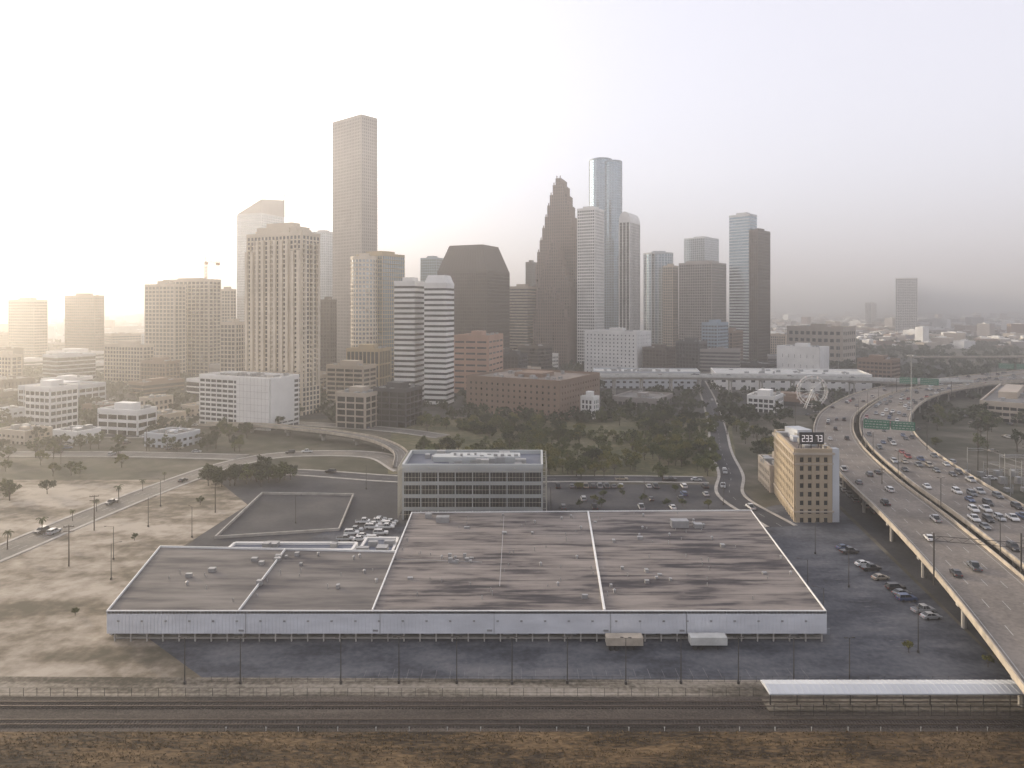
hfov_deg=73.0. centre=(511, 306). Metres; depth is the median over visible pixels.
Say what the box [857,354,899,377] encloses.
walls
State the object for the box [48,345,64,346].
windows
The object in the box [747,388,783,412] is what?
walls
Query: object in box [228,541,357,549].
loading annex
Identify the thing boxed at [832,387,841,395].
tree
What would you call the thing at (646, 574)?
warehouse
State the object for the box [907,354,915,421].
mast light
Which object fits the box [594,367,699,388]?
convention hall
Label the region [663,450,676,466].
tree
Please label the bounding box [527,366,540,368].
walls
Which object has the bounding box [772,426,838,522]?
office building
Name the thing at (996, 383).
freeway ramp
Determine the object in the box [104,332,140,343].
walls
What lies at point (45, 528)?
suv
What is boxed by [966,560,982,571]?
pickup truck
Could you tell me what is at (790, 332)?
windows
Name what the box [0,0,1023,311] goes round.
sky
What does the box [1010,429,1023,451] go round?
tree
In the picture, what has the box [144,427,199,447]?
walls
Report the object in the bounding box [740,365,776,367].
windows
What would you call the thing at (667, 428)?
tree
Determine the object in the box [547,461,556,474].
tree
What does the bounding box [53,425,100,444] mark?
walls
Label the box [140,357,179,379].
walls
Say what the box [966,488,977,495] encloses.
suv
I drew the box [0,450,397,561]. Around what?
street
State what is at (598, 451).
tree
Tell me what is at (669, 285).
windows
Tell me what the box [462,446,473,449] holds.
tree
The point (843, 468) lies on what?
pickup truck
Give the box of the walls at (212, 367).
[209,363,219,372]
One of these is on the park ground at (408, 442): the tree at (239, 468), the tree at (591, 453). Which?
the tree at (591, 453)
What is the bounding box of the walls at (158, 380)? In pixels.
[128,377,183,393]
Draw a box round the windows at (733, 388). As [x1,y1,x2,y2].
[722,380,865,390]
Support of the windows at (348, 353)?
in the parking garage at (379, 356)
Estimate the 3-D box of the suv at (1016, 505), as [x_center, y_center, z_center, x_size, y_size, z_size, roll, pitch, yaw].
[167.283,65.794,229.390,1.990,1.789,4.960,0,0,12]
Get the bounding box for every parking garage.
[326,360,376,402]
[346,344,390,385]
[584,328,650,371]
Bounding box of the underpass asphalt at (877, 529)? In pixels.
[839,464,1023,660]
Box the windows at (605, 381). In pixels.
[600,381,696,388]
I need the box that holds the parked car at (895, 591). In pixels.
[891,588,911,594]
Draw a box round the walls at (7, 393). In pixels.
[0,388,17,403]
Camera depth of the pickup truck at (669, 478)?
297.47 m
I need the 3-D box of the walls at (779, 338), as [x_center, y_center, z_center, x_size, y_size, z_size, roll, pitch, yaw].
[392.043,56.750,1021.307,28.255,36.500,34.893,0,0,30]
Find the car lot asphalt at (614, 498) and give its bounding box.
[550,484,755,510]
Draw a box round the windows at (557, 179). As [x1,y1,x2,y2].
[534,178,576,366]
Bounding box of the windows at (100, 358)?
[96,354,103,359]
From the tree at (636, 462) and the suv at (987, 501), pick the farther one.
the tree at (636, 462)
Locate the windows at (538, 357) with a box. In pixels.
[518,348,551,369]
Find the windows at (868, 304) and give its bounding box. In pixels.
[865,303,870,319]
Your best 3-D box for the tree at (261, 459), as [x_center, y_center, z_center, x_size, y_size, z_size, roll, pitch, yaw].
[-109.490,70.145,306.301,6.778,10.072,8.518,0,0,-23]
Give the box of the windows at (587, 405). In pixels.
[582,400,594,418]
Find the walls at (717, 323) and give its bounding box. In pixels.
[702,320,727,347]
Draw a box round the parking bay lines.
[364,546,915,678]
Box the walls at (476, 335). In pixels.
[454,330,502,392]
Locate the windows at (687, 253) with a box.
[684,238,718,262]
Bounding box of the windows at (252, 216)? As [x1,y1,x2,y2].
[237,214,283,321]
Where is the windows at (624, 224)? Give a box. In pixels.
[620,222,639,329]
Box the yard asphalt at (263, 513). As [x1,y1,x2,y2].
[188,474,605,546]
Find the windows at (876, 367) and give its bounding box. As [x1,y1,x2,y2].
[859,362,899,377]
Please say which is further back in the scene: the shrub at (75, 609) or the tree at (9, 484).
the tree at (9, 484)
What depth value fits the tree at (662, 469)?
296.59 m
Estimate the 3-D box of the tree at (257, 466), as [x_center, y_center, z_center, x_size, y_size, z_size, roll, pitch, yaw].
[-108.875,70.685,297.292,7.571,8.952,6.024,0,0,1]
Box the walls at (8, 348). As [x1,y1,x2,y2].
[0,346,23,366]
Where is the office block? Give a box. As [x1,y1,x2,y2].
[397,450,546,519]
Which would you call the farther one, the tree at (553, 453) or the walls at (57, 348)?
the walls at (57, 348)
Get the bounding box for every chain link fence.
[23,688,739,695]
[211,676,996,681]
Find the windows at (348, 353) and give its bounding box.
[347,350,389,385]
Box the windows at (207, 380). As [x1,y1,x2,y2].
[200,379,297,429]
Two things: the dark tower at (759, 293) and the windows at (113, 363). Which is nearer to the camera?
the windows at (113, 363)
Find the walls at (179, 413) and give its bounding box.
[157,409,185,425]
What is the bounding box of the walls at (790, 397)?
[773,391,818,402]
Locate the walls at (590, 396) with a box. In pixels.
[580,391,598,418]
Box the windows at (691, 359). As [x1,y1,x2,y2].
[677,343,706,367]
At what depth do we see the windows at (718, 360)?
755.99 m
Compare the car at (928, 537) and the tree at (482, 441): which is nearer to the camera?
the car at (928, 537)
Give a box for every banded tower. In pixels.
[394,277,424,401]
[424,275,453,406]
[729,212,756,359]
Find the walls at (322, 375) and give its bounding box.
[320,371,325,386]
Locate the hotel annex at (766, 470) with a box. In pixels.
[758,452,773,492]
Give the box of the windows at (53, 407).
[26,389,76,428]
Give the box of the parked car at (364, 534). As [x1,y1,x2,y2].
[356,532,368,536]
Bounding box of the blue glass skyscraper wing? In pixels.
[605,160,621,329]
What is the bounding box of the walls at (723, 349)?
[700,347,740,372]
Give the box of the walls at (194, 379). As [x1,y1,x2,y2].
[186,377,198,392]
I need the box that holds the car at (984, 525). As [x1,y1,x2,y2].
[979,522,991,529]
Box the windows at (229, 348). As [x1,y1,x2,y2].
[221,325,244,370]
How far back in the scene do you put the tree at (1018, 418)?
434.48 m
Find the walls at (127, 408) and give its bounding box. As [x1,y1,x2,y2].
[97,401,156,435]
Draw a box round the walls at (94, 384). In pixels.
[18,380,105,404]
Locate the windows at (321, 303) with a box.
[320,302,335,370]
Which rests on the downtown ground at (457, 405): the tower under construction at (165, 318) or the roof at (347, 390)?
the tower under construction at (165, 318)
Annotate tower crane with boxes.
[161,256,220,278]
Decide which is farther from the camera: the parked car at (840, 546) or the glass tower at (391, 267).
the glass tower at (391, 267)
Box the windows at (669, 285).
[663,267,677,346]
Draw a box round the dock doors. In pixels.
[139,628,829,634]
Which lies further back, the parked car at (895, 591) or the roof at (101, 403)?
the roof at (101, 403)
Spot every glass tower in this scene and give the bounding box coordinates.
[356,251,404,380]
[437,244,509,347]
[643,251,672,345]
[684,236,718,262]
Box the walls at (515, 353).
[503,350,527,368]
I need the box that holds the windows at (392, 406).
[377,389,420,427]
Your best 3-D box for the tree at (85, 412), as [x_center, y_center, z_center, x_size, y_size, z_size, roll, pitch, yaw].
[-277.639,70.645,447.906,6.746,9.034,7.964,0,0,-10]
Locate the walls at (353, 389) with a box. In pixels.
[336,385,376,428]
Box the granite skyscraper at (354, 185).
[333,114,376,362]
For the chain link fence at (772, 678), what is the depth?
138.27 m
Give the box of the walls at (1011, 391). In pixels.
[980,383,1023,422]
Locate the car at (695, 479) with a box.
[690,477,701,480]
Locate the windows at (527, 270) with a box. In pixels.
[526,264,536,285]
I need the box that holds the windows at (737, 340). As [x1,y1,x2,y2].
[728,332,742,359]
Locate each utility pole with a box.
[63,525,74,565]
[89,495,98,530]
[211,483,218,512]
[986,425,989,475]
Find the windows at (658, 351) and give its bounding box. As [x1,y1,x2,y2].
[643,350,674,367]
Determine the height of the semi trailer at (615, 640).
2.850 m
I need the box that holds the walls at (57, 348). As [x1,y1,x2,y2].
[50,347,64,350]
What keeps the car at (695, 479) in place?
on the street at (394, 478)
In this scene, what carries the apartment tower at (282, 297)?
on the downtown ground at (457, 405)
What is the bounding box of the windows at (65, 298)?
[65,298,103,349]
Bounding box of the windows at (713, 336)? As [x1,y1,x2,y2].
[702,325,727,347]
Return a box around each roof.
[0,375,25,378]
[4,388,17,391]
[9,423,39,430]
[61,424,92,430]
[92,400,113,404]
[148,395,166,397]
[153,427,193,433]
[157,409,176,414]
[345,389,372,392]
[356,539,395,549]
[478,370,587,380]
[619,211,639,223]
[621,390,664,398]
[752,391,780,395]
[984,385,1023,402]
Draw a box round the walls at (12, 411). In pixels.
[0,406,24,421]
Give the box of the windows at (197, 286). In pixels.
[174,282,219,375]
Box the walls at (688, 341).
[676,338,706,368]
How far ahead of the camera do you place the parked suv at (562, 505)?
254.84 m
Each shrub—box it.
[71,607,79,613]
[131,533,137,540]
[196,496,204,503]
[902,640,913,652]
[981,654,994,663]
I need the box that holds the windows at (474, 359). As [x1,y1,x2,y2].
[455,339,501,394]
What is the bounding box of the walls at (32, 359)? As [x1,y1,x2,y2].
[24,357,42,367]
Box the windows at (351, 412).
[337,395,375,428]
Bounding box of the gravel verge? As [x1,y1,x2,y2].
[0,676,1017,696]
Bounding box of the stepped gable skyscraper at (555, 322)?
[533,175,576,366]
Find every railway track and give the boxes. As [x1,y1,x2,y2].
[0,700,1019,708]
[0,718,1023,727]
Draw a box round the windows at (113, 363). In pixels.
[105,347,152,384]
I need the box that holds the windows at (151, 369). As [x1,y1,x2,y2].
[141,363,178,378]
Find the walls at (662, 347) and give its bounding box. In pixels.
[642,344,675,367]
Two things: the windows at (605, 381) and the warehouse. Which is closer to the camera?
the warehouse
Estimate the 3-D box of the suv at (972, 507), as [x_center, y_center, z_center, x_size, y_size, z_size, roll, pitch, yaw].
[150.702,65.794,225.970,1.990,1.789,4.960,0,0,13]
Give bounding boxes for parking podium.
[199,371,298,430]
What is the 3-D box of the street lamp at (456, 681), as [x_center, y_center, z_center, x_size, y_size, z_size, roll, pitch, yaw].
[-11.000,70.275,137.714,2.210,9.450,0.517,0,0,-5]
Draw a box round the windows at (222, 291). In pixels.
[222,291,235,321]
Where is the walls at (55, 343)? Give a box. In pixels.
[48,342,64,347]
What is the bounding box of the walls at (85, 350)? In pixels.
[46,348,103,360]
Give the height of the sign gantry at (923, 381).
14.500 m
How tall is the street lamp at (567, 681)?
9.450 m
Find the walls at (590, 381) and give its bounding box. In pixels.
[466,368,599,418]
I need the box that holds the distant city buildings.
[0,309,1023,348]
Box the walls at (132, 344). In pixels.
[104,341,153,384]
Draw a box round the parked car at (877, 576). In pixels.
[871,573,889,580]
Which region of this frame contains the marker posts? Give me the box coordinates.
[225,727,987,730]
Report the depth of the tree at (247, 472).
291.79 m
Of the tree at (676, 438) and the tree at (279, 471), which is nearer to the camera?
the tree at (279, 471)
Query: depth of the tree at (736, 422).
415.84 m
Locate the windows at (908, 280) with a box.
[896,279,916,331]
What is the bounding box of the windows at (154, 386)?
[128,382,183,395]
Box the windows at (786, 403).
[783,401,812,406]
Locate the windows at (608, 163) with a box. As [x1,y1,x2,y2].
[605,161,621,329]
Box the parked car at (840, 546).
[835,544,848,548]
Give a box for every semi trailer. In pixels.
[605,633,642,650]
[688,633,726,649]
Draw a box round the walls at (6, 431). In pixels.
[0,425,52,444]
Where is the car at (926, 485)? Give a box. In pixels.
[922,483,931,488]
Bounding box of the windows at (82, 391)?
[19,386,104,404]
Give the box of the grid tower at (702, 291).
[679,260,725,340]
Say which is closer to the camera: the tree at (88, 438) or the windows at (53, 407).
the tree at (88, 438)
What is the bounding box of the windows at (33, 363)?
[24,361,42,369]
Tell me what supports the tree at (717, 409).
on the park ground at (408, 442)
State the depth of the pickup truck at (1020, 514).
218.27 m
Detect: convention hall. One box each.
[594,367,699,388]
[711,368,871,391]
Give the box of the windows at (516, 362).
[504,357,526,368]
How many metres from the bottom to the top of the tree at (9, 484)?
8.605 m
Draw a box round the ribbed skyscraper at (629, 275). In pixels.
[619,221,639,329]
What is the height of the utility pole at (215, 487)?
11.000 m
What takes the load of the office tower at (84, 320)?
on the downtown ground at (457, 405)
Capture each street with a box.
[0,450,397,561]
[0,451,248,459]
[82,415,448,437]
[103,433,204,437]
[263,469,708,482]
[700,381,797,526]
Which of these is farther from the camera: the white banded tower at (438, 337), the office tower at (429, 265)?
the office tower at (429, 265)
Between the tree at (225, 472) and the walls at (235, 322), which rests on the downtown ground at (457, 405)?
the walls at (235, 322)
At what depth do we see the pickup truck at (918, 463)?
289.20 m
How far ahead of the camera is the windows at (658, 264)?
1039.75 m
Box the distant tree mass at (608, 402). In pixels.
[0,343,1023,424]
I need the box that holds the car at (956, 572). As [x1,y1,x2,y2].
[949,568,962,577]
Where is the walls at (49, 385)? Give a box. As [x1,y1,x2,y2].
[25,379,77,427]
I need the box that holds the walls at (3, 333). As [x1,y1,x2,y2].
[0,332,7,346]
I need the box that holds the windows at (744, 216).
[729,216,756,359]
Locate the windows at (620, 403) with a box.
[615,398,671,406]
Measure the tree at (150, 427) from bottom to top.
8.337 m
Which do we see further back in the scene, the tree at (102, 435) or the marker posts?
the tree at (102, 435)
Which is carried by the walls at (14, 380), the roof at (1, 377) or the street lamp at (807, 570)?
the roof at (1, 377)
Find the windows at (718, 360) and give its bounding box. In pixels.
[700,352,739,373]
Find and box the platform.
[774,704,1023,715]
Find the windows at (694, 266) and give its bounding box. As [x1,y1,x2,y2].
[679,264,725,340]
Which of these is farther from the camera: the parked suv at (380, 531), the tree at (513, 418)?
the tree at (513, 418)
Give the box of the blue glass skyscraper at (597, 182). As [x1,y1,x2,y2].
[589,157,611,328]
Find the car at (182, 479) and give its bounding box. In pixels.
[178,478,187,481]
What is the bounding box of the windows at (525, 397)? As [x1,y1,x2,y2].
[470,378,597,418]
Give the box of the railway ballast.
[0,697,1023,731]
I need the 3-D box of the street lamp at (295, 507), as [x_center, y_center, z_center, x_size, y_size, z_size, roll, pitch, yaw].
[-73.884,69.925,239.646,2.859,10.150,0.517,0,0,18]
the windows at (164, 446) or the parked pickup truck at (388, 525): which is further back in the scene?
the windows at (164, 446)
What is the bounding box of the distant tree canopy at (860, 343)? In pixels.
[7,311,1023,346]
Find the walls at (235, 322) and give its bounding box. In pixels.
[220,319,245,371]
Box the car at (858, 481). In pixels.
[855,480,862,484]
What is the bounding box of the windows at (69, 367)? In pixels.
[43,356,95,378]
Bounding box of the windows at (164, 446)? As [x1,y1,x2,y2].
[147,436,197,448]
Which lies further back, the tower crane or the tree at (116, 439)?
the tower crane
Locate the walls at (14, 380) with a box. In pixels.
[0,375,34,388]
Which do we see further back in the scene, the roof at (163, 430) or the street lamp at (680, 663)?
the roof at (163, 430)
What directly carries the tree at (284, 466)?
on the yard asphalt at (263, 513)
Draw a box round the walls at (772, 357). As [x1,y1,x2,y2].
[767,354,776,361]
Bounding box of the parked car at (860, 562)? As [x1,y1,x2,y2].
[854,560,868,565]
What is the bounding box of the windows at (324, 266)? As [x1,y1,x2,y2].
[317,233,332,298]
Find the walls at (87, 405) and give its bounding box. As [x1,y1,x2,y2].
[82,401,114,410]
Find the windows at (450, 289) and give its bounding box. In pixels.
[424,288,453,406]
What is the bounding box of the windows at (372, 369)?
[327,368,375,402]
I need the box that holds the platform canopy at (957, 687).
[760,679,1023,711]
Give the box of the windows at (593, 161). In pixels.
[589,159,608,328]
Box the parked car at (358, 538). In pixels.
[352,535,364,541]
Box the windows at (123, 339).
[111,336,140,343]
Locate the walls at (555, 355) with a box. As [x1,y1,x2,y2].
[552,353,557,367]
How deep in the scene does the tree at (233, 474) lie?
290.19 m
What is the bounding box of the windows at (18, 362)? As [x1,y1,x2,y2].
[0,357,20,375]
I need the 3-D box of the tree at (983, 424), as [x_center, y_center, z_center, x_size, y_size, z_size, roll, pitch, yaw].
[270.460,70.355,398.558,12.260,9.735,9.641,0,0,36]
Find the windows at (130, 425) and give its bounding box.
[99,412,155,434]
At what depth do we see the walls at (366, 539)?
209.60 m
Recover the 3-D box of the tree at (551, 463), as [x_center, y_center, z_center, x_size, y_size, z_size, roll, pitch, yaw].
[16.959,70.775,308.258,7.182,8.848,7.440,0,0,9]
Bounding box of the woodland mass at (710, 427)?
[415,413,720,465]
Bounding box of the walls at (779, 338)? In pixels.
[770,333,786,353]
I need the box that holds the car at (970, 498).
[964,496,975,501]
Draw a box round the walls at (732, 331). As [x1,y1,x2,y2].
[728,328,742,359]
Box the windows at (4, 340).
[0,335,7,345]
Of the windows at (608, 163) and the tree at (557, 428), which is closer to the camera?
the tree at (557, 428)
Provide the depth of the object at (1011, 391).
467.47 m
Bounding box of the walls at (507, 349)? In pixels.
[503,348,511,353]
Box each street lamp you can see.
[104,526,114,559]
[110,541,121,579]
[179,637,189,684]
[234,636,245,683]
[295,494,301,522]
[335,636,346,684]
[393,636,404,683]
[451,636,461,683]
[506,637,517,684]
[562,636,572,683]
[620,637,631,684]
[675,636,686,683]
[733,636,743,683]
[788,636,799,679]
[797,557,807,584]
[814,521,824,553]
[844,637,854,679]
[848,551,858,587]
[908,601,919,652]
[995,516,1005,554]
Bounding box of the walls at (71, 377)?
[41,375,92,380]
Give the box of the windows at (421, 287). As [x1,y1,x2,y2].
[394,286,423,401]
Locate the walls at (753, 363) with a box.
[740,360,776,367]
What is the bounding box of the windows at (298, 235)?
[248,235,318,415]
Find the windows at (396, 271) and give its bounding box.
[378,256,403,379]
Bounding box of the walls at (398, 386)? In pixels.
[373,381,421,427]
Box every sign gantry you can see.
[862,419,926,449]
[896,377,951,398]
[933,533,1023,584]
[998,363,1023,368]
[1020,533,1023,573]
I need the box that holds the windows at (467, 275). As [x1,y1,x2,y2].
[438,273,507,347]
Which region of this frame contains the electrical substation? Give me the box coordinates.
[965,447,1023,495]
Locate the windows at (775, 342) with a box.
[771,336,784,352]
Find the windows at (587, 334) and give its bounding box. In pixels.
[587,334,646,371]
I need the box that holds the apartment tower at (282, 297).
[245,222,319,415]
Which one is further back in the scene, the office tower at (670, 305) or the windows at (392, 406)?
the office tower at (670, 305)
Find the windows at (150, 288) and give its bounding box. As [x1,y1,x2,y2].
[146,287,184,372]
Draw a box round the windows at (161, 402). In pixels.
[141,399,170,409]
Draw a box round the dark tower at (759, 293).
[749,228,769,361]
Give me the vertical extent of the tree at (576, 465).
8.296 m
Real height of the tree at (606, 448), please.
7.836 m
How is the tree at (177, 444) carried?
on the ground at (958, 440)
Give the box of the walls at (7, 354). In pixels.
[0,351,22,375]
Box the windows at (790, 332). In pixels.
[789,331,854,362]
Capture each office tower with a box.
[8,298,47,357]
[65,293,103,350]
[221,287,235,321]
[312,230,332,298]
[320,297,336,370]
[420,256,443,281]
[510,284,535,349]
[525,260,536,286]
[663,264,677,346]
[865,302,876,323]
[895,278,917,331]
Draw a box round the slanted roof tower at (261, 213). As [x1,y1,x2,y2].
[237,194,284,321]
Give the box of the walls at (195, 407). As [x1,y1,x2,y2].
[181,402,198,415]
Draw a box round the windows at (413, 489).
[404,472,540,519]
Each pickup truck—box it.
[104,498,118,504]
[336,534,353,541]
[347,525,363,531]
[355,517,369,523]
[369,517,385,522]
[377,522,394,528]
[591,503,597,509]
[603,482,609,488]
[615,475,627,479]
[638,503,644,509]
[652,482,658,488]
[663,476,676,480]
[745,503,755,509]
[839,546,859,554]
[840,465,847,471]
[859,562,881,571]
[880,498,890,505]
[904,453,911,458]
[910,603,935,613]
[914,461,922,466]
[916,456,924,460]
[929,514,941,522]
[930,452,937,457]
[965,476,975,482]
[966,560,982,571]
[967,514,980,521]
[973,487,985,493]
[978,504,992,512]
[1005,513,1019,521]
[1015,512,1023,519]
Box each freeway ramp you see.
[198,422,407,467]
[910,355,1023,364]
[915,379,1023,396]
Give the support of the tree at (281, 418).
on the ground at (958, 440)
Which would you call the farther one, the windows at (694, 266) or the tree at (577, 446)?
the windows at (694, 266)
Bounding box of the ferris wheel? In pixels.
[796,375,828,408]
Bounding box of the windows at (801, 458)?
[800,457,826,521]
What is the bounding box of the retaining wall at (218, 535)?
[214,492,353,538]
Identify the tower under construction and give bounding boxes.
[144,281,185,372]
[163,278,220,375]
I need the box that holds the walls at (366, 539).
[360,537,398,549]
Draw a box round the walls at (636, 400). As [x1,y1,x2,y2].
[612,390,672,407]
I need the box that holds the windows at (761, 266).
[750,231,769,361]
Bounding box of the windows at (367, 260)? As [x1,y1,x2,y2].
[352,259,376,346]
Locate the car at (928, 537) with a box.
[923,534,932,540]
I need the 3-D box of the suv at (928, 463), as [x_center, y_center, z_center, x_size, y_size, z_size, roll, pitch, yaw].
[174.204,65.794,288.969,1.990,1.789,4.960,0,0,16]
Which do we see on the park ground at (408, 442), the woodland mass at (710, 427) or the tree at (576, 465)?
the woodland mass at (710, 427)
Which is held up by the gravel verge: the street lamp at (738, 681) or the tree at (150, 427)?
the street lamp at (738, 681)
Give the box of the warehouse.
[106,510,829,641]
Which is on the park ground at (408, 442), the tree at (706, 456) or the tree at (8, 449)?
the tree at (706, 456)
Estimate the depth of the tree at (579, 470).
300.79 m
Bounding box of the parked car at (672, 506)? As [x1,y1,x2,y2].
[669,504,676,509]
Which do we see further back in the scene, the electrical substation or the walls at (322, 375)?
the walls at (322, 375)
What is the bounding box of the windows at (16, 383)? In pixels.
[4,381,32,388]
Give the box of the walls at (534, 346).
[517,343,552,369]
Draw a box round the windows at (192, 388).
[187,382,198,396]
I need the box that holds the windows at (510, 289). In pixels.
[510,289,535,348]
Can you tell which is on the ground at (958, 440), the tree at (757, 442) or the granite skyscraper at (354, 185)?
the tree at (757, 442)
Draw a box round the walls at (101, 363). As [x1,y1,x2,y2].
[96,361,103,373]
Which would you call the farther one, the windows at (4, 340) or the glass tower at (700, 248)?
the glass tower at (700, 248)
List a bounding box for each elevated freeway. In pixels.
[600,373,973,395]
[813,369,1023,706]
[860,373,1023,571]
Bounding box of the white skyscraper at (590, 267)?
[577,206,603,365]
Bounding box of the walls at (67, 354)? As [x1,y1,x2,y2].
[42,352,95,379]
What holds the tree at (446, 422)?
on the park ground at (408, 442)
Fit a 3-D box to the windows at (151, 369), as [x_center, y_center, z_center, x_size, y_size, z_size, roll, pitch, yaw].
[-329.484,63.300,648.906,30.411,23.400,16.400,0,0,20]
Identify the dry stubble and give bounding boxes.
[0,730,1023,767]
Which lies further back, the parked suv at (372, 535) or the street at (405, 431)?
the street at (405, 431)
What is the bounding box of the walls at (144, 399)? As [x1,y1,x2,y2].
[139,394,172,409]
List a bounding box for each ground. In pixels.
[0,312,1023,670]
[0,350,992,424]
[0,480,246,676]
[388,416,735,476]
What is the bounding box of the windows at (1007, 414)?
[981,406,1023,422]
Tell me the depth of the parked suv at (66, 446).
364.94 m
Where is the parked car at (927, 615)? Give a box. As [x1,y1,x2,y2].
[920,611,941,619]
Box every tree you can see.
[0,439,10,443]
[0,445,16,460]
[0,459,12,471]
[0,478,12,491]
[0,480,21,500]
[2,485,15,497]
[2,529,13,548]
[4,417,16,423]
[15,416,30,423]
[25,437,46,457]
[31,425,47,444]
[34,449,50,464]
[36,517,48,534]
[38,480,57,493]
[42,436,55,450]
[45,440,62,458]
[48,462,61,473]
[49,436,62,448]
[56,433,70,443]
[63,461,78,474]
[71,461,86,477]
[73,433,85,439]
[73,439,86,450]
[78,405,82,421]
[78,409,88,419]
[84,433,99,449]
[89,431,105,448]
[110,443,126,454]
[111,434,125,443]
[114,453,128,467]
[115,484,123,498]
[143,437,155,451]
[145,424,166,430]
[156,416,170,425]
[161,434,175,449]
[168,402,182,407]
[169,419,180,426]
[172,441,182,451]
[179,418,191,427]
[188,416,200,426]
[196,432,206,438]
[198,437,216,450]
[198,463,214,478]
[198,469,219,485]
[207,431,220,448]
[209,425,217,430]
[214,466,222,470]
[214,475,227,486]
[218,417,227,424]
[218,468,243,485]
[220,423,238,442]
[228,464,241,483]
[228,470,239,485]
[229,435,237,450]
[231,435,244,451]
[237,422,252,434]
[239,422,252,438]
[239,463,253,483]
[249,463,265,481]
[253,471,269,486]
[256,454,271,464]
[263,461,273,469]
[266,468,275,482]
[272,472,283,482]
[274,465,287,481]
[275,416,284,423]
[280,464,289,475]
[286,466,297,479]
[417,415,425,425]
[418,436,430,446]
[422,415,434,430]
[439,437,456,449]
[440,417,449,429]
[446,445,455,449]
[454,434,464,447]
[456,418,464,426]
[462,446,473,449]
[479,436,489,445]
[480,425,496,433]
[492,414,503,425]
[493,440,505,447]
[501,430,518,447]
[505,414,518,425]
[514,424,531,432]
[520,438,533,449]
[524,442,538,449]
[529,414,543,426]
[543,457,557,474]
[544,443,554,455]
[545,427,559,443]
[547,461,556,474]
[550,450,560,456]
[551,456,558,463]
[553,425,566,439]
[555,438,569,448]
[557,457,564,471]
[560,445,577,460]
[561,459,571,474]
[569,425,586,443]
[569,459,584,476]
[572,443,584,451]
[576,468,584,478]
[578,456,592,468]
[582,449,595,460]
[588,462,599,475]
[590,494,598,499]
[592,447,607,463]
[595,406,606,421]
[595,426,607,440]
[595,437,611,447]
[596,460,608,471]
[596,497,605,506]
[597,450,612,461]
[599,445,611,459]
[599,489,606,497]
[606,456,621,474]
[607,430,616,437]
[611,407,625,424]
[611,453,619,465]
[620,453,630,461]
[621,448,632,458]
[622,429,636,448]
[625,429,642,449]
[626,455,640,470]
[628,452,641,469]
[630,441,642,451]
[637,446,649,459]
[639,493,647,501]
[646,443,656,458]
[652,462,660,474]
[654,446,667,461]
[655,464,668,480]
[662,424,672,434]
[662,499,670,504]
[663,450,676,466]
[666,428,682,439]
[667,433,681,444]
[667,445,677,459]
[671,418,682,431]
[674,448,690,466]
[677,440,692,452]
[684,410,694,423]
[684,424,697,438]
[689,420,698,432]
[691,442,708,450]
[694,412,704,422]
[694,430,714,446]
[694,437,708,448]
[696,453,709,471]
[698,458,718,475]
[702,417,711,424]
[703,499,711,508]
[712,414,720,421]
[713,406,721,414]
[720,414,735,434]
[730,407,745,417]
[732,419,740,431]
[737,421,749,431]
[740,430,750,443]
[749,424,763,436]
[749,445,772,454]
[751,439,765,454]
[755,427,771,437]
[761,437,769,447]
[766,436,773,451]
[772,419,787,428]
[820,387,830,400]
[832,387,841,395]
[930,436,942,448]
[933,417,943,429]
[938,409,952,425]
[969,420,994,435]
[972,433,989,452]
[974,402,987,413]
[982,412,1003,431]
[984,411,999,422]
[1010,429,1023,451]
[1011,414,1022,425]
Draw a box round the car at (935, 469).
[932,467,940,471]
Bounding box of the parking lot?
[109,505,1012,679]
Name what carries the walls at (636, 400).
on the downtown ground at (457, 405)
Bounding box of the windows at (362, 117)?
[335,117,372,362]
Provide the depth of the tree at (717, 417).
434.00 m
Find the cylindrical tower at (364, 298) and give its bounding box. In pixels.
[351,253,377,346]
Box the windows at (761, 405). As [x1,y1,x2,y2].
[749,397,782,412]
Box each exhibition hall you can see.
[777,343,828,368]
[787,324,855,362]
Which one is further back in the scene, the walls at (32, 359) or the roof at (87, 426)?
the walls at (32, 359)
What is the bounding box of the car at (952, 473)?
[948,471,956,476]
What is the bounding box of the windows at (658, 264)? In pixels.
[644,254,672,343]
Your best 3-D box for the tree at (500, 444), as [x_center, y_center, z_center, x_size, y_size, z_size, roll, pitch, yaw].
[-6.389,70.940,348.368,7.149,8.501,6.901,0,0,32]
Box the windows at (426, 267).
[421,259,441,281]
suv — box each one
[33,525,49,533]
[46,528,61,534]
[62,445,72,448]
[285,449,294,453]
[325,468,335,472]
[344,528,359,534]
[364,523,377,529]
[368,534,382,536]
[373,528,388,534]
[381,520,395,524]
[560,503,565,509]
[580,495,586,500]
[680,483,687,487]
[680,491,687,495]
[701,483,708,487]
[846,490,853,497]
[865,471,873,476]
[885,486,894,491]
[885,582,906,590]
[890,457,897,462]
[895,592,917,601]
[925,461,933,466]
[951,486,962,493]
[954,468,963,474]
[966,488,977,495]
[967,504,979,512]
[981,513,994,522]
[982,498,994,505]
[984,475,997,479]
[992,491,1003,498]
[993,512,1006,521]
[1006,540,1019,551]
[1010,501,1023,509]
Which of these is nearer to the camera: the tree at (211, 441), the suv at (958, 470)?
the suv at (958, 470)
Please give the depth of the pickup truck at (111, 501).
262.02 m
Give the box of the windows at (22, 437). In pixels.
[0,432,48,443]
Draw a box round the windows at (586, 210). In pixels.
[578,210,601,365]
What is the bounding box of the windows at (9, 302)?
[9,302,46,357]

